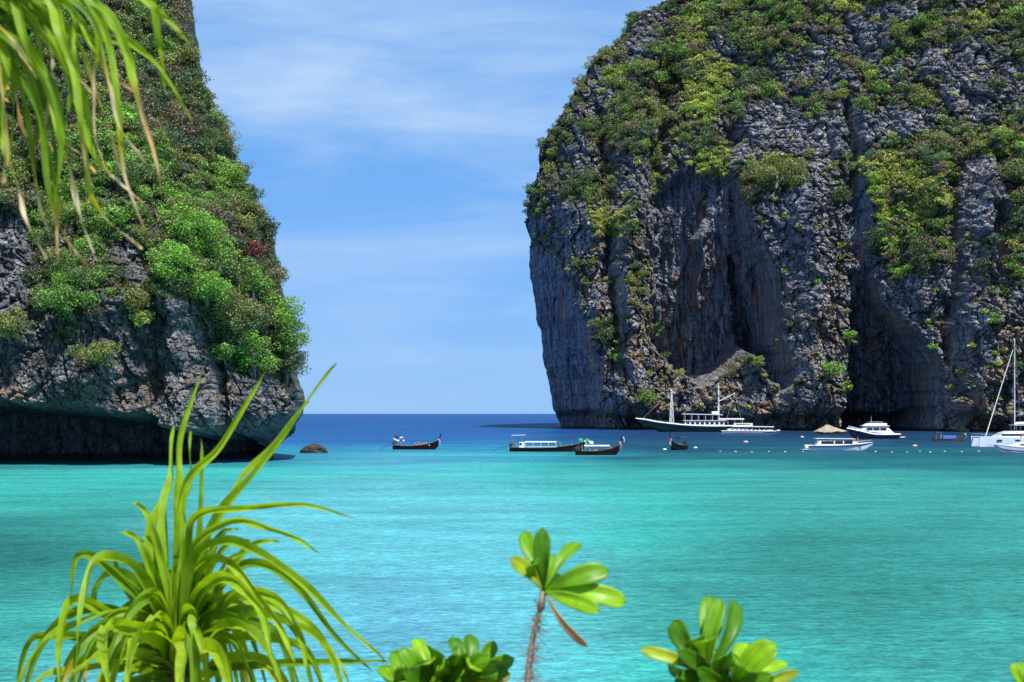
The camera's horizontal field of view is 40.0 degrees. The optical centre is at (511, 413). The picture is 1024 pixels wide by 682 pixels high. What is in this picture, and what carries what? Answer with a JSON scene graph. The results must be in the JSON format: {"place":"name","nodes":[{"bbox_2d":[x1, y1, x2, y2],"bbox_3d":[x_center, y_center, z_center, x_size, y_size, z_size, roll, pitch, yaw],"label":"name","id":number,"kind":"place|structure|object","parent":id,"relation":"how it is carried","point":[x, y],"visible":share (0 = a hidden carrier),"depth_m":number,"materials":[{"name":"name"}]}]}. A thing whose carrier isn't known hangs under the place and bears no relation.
{"place":"outdoors","nodes":[
{"label":"outdoors","id":0,"kind":"place"},
{"bbox_2d":[0,0,304,458],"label":"limestone cliff","id":1,"kind":"structure","parent":0,"point":[55,403],"depth_m":220.61,"materials":[{"name":"grey stone"}]},
{"bbox_2d":[0,306,30,340],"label":"leafy bush","id":2,"kind":"object","parent":1,"relation":"on","point":[12,324],"visible":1,"depth_m":212.83,"materials":[{"name":"green plant"}]},
{"bbox_2d":[30,274,100,324],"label":"leafy bush","id":3,"kind":"object","parent":1,"relation":"on","point":[65,297],"visible":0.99,"depth_m":210.62,"materials":[{"name":"green plant"}]},
{"bbox_2d":[78,340,121,373],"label":"leafy bush","id":4,"kind":"object","parent":1,"relation":"on","point":[105,346],"visible":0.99,"depth_m":210.82,"materials":[{"name":"green plant"}]},
{"bbox_2d":[128,308,154,332],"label":"leafy bush","id":5,"kind":"object","parent":1,"relation":"on","point":[141,319],"visible":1,"depth_m":214.74,"materials":[{"name":"green plant"}]},
{"bbox_2d":[0,0,308,375],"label":"headland scrub","id":6,"kind":"object","parent":1,"relation":"on","point":[244,196],"visible":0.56,"depth_m":230.26,"materials":[{"name":"green plant"}]},
{"bbox_2d":[48,0,290,377],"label":"bare branches","id":7,"kind":"object","parent":1,"relation":"on","point":[146,165],"visible":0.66,"depth_m":232.48,"materials":[{"name":"brown wood"}]},
{"bbox_2d":[144,239,199,286],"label":"leafy tree","id":8,"kind":"object","parent":1,"relation":"on","point":[164,257],"visible":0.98,"depth_m":214.03,"materials":[{"name":"green plant"}]},
{"bbox_2d":[166,202,227,257],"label":"leafy tree","id":9,"kind":"object","parent":1,"relation":"on","point":[206,223],"visible":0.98,"depth_m":221.20,"materials":[{"name":"green plant"}]},
{"bbox_2d":[178,265,233,310],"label":"leafy tree","id":10,"kind":"object","parent":1,"relation":"on","point":[209,284],"visible":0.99,"depth_m":217.34,"materials":[{"name":"green plant"}]},
{"bbox_2d":[188,231,240,273],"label":"leafy tree","id":11,"kind":"object","parent":1,"relation":"on","point":[221,247],"visible":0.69,"depth_m":224.31,"materials":[{"name":"green plant"}]},
{"bbox_2d":[204,126,230,154],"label":"leafy tree","id":12,"kind":"object","parent":1,"relation":"on","point":[222,133],"visible":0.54,"depth_m":248.82,"materials":[{"name":"green plant"}]},
{"bbox_2d":[207,342,235,364],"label":"leafy bush","id":13,"kind":"object","parent":1,"relation":"on","point":[225,349],"visible":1,"depth_m":222.28,"materials":[{"name":"green plant"}]},
{"bbox_2d":[210,288,265,343],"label":"leafy tree","id":14,"kind":"object","parent":1,"relation":"on","point":[226,316],"visible":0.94,"depth_m":221.81,"materials":[{"name":"green plant"}]},
{"bbox_2d":[231,255,276,300],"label":"leafy tree","id":15,"kind":"object","parent":1,"relation":"on","point":[255,283],"visible":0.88,"depth_m":230.99,"materials":[{"name":"green plant"}]},
{"bbox_2d":[239,236,271,258],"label":"red bush","id":16,"kind":"object","parent":1,"relation":"on","point":[255,249],"visible":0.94,"depth_m":237.26,"materials":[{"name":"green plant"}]},
{"bbox_2d":[232,330,280,376],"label":"leafy tree","id":17,"kind":"object","parent":1,"relation":"on","point":[252,359],"visible":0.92,"depth_m":227.46,"materials":[{"name":"green plant"}]},
{"bbox_2d":[255,216,280,233],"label":"leafy bush","id":18,"kind":"object","parent":1,"relation":"on","point":[265,221],"visible":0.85,"depth_m":244.47,"materials":[{"name":"green plant"}]},
{"bbox_2d":[255,289,305,330],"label":"leafy tree","id":19,"kind":"object","parent":1,"relation":"on","point":[277,311],"visible":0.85,"depth_m":233.71,"materials":[{"name":"green plant"}]},
{"bbox_2d":[270,346,311,384],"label":"leafy tree","id":20,"kind":"object","parent":1,"relation":"on","point":[297,365],"visible":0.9,"depth_m":235.68,"materials":[{"name":"green plant"}]},
{"bbox_2d":[270,321,311,356],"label":"leafy tree","id":21,"kind":"object","parent":1,"relation":"on","point":[286,340],"visible":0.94,"depth_m":234.71,"materials":[{"name":"green plant"}]},
{"bbox_2d":[191,0,665,413],"label":"sky","id":22,"kind":"structure","parent":0,"point":[391,143],"materials":[{"name":"blue"}]},
{"bbox_2d":[0,414,1023,681],"bbox_3d":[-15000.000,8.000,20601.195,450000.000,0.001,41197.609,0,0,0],"label":"sea","id":23,"kind":"structure","parent":0,"point":[892,560],"depth_m":90.03,"materials":[{"name":"liquid"}]},
{"bbox_2d":[300,443,327,452],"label":"sea rock","id":24,"kind":"object","parent":23,"relation":"in","point":[314,448],"visible":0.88,"depth_m":285.32,"materials":[{"name":"grey stone"}]},
{"bbox_2d":[381,433,441,448],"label":"longtail boat","id":25,"kind":"object","parent":23,"relation":"on","point":[433,445],"visible":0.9,"depth_m":313.44,"materials":[{"name":"brown wood"}]},
{"bbox_2d":[494,435,586,451],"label":"longtail boat","id":26,"kind":"object","parent":23,"relation":"on","point":[548,448],"visible":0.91,"depth_m":295.59,"materials":[{"name":"brown wood"}]},
{"bbox_2d":[568,436,624,454],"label":"longtail boat","id":27,"kind":"object","parent":23,"relation":"on","point":[613,450],"visible":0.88,"depth_m":271.38,"materials":[{"name":"brown wood"}]},
{"bbox_2d":[669,431,689,449],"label":"longtail boat","id":28,"kind":"object","parent":23,"relation":"on","point":[676,446],"visible":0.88,"depth_m":308.43,"materials":[{"name":"brown wood"}]},
{"bbox_2d":[636,383,752,431],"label":"excursion ship","id":29,"kind":"object","parent":23,"relation":"on","point":[705,425],"visible":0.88,"depth_m":613.48,"materials":[{"name":"green paint"}]},
{"bbox_2d":[721,426,779,434],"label":"ferry boat","id":30,"kind":"object","parent":23,"relation":"on","point":[757,431],"visible":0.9,"depth_m":518.93,"materials":[{"name":"white paint"}]},
{"bbox_2d":[813,425,846,434],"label":"sea rock","id":31,"kind":"object","parent":23,"relation":"in","point":[827,430],"visible":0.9,"depth_m":535.50,"materials":[{"name":"beige stone"}]},
{"bbox_2d":[801,438,872,450],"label":"speedboat","id":32,"kind":"object","parent":23,"relation":"on","point":[819,445],"visible":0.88,"depth_m":300.31,"materials":[{"name":"white paint"}]},
{"bbox_2d":[847,422,904,438],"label":"motor yacht","id":33,"kind":"object","parent":23,"relation":"on","point":[866,430],"visible":0.95,"depth_m":443.69,"materials":[{"name":"white paint"}]},
{"bbox_2d":[929,432,966,440],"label":"longtail boat","id":34,"kind":"object","parent":23,"relation":"on","point":[950,438],"visible":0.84,"depth_m":407.48,"materials":[{"name":"brown wood"}]},
{"bbox_2d":[971,338,1023,446],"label":"sailing catamaran","id":35,"kind":"object","parent":23,"relation":"on","point":[1006,437],"visible":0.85,"depth_m":339.14,"materials":[{"name":"white plastic"}]},
{"bbox_2d":[994,442,1023,452],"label":"speedboat","id":36,"kind":"object","parent":23,"relation":"on","point":[1012,448],"visible":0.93,"depth_m":283.81,"materials":[{"name":"white paint"}]},
{"bbox_2d":[525,0,1023,431],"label":"limestone cliff","id":37,"kind":"structure","parent":0,"point":[714,250],"depth_m":687.18,"materials":[{"name":"grey stone"}]},
{"bbox_2d":[608,347,623,367],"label":"leafy bush","id":38,"kind":"object","parent":37,"relation":"on","point":[616,357],"visible":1,"depth_m":695.00,"materials":[{"name":"green plant"}]},
{"bbox_2d":[650,322,663,336],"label":"leafy bush","id":39,"kind":"object","parent":37,"relation":"on","point":[658,331],"visible":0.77,"depth_m":739.35,"materials":[{"name":"green plant"}]},
{"bbox_2d":[663,37,689,62],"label":"leafy tree","id":40,"kind":"object","parent":37,"relation":"on","point":[678,48],"visible":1,"depth_m":754.81,"materials":[{"name":"green plant"}]},
{"bbox_2d":[522,0,1023,431],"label":"cliff scrub","id":41,"kind":"object","parent":37,"relation":"on","point":[761,39],"visible":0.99,"depth_m":705.05,"materials":[{"name":"green plant"}]},
{"bbox_2d":[754,159,794,196],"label":"leafy tree","id":42,"kind":"object","parent":37,"relation":"on","point":[768,172],"visible":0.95,"depth_m":677.09,"materials":[{"name":"green plant"}]},
{"bbox_2d":[818,361,846,383],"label":"leafy bush","id":43,"kind":"object","parent":37,"relation":"on","point":[831,370],"visible":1,"depth_m":634.26,"materials":[{"name":"green plant"}]},
{"bbox_2d":[842,380,852,392],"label":"leafy bush","id":44,"kind":"object","parent":37,"relation":"on","point":[846,385],"visible":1,"depth_m":644.27,"materials":[{"name":"green plant"}]},
{"bbox_2d":[842,330,857,345],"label":"leafy bush","id":45,"kind":"object","parent":37,"relation":"on","point":[850,339],"visible":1,"depth_m":645.03,"materials":[{"name":"green plant"}]},
{"bbox_2d":[888,264,912,287],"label":"leafy bush","id":46,"kind":"object","parent":37,"relation":"on","point":[899,275],"visible":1,"depth_m":635.32,"materials":[{"name":"green plant"}]},
{"bbox_2d":[906,238,939,276],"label":"leafy tree","id":47,"kind":"object","parent":37,"relation":"on","point":[913,250],"visible":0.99,"depth_m":625.45,"materials":[{"name":"green plant"}]},
{"bbox_2d":[990,311,1003,322],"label":"leafy bush","id":48,"kind":"object","parent":37,"relation":"on","point":[997,316],"visible":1,"depth_m":600.13,"materials":[{"name":"green plant"}]},
{"bbox_2d":[1003,253,1023,276],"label":"leafy bush","id":49,"kind":"object","parent":37,"relation":"on","point":[1014,265],"visible":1,"depth_m":607.95,"materials":[{"name":"green plant"}]},
{"bbox_2d":[1013,141,1023,158],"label":"leafy bush","id":50,"kind":"object","parent":37,"relation":"on","point":[1019,145],"visible":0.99,"depth_m":622.63,"materials":[{"name":"green plant"}]},
{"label":"ground","id":51,"kind":"structure","parent":0,"visible":0},
{"bbox_2d":[0,0,191,271],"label":"screw pine","id":52,"kind":"object","parent":51,"relation":"on","point":[41,86],"visible":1,"depth_m":2.29,"materials":[{"name":"green plant"}]},
{"bbox_2d":[16,359,387,681],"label":"screw pine","id":53,"kind":"object","parent":51,"relation":"on","point":[182,618],"visible":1,"depth_m":3.34,"materials":[{"name":"green plant"}]},
{"bbox_2d":[377,634,514,681],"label":"beach shrub","id":54,"kind":"object","parent":51,"relation":"on","point":[421,660],"visible":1,"depth_m":2.81,"materials":[{"name":"green plant"}]},
{"bbox_2d":[509,527,626,681],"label":"beach shrub","id":55,"kind":"object","parent":51,"relation":"on","point":[576,588],"visible":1,"depth_m":2.67,"materials":[{"name":"green plant"}]},
{"bbox_2d":[639,595,799,681],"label":"beach shrub","id":56,"kind":"object","parent":51,"relation":"on","point":[698,659],"visible":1,"depth_m":2.57,"materials":[{"name":"green plant"}]},
{"bbox_2d":[1010,662,1023,681],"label":"beach shrub","id":57,"kind":"object","parent":51,"relation":"on","point":[1017,671],"visible":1,"depth_m":2.70,"materials":[{"name":"green plant"}]}
]}

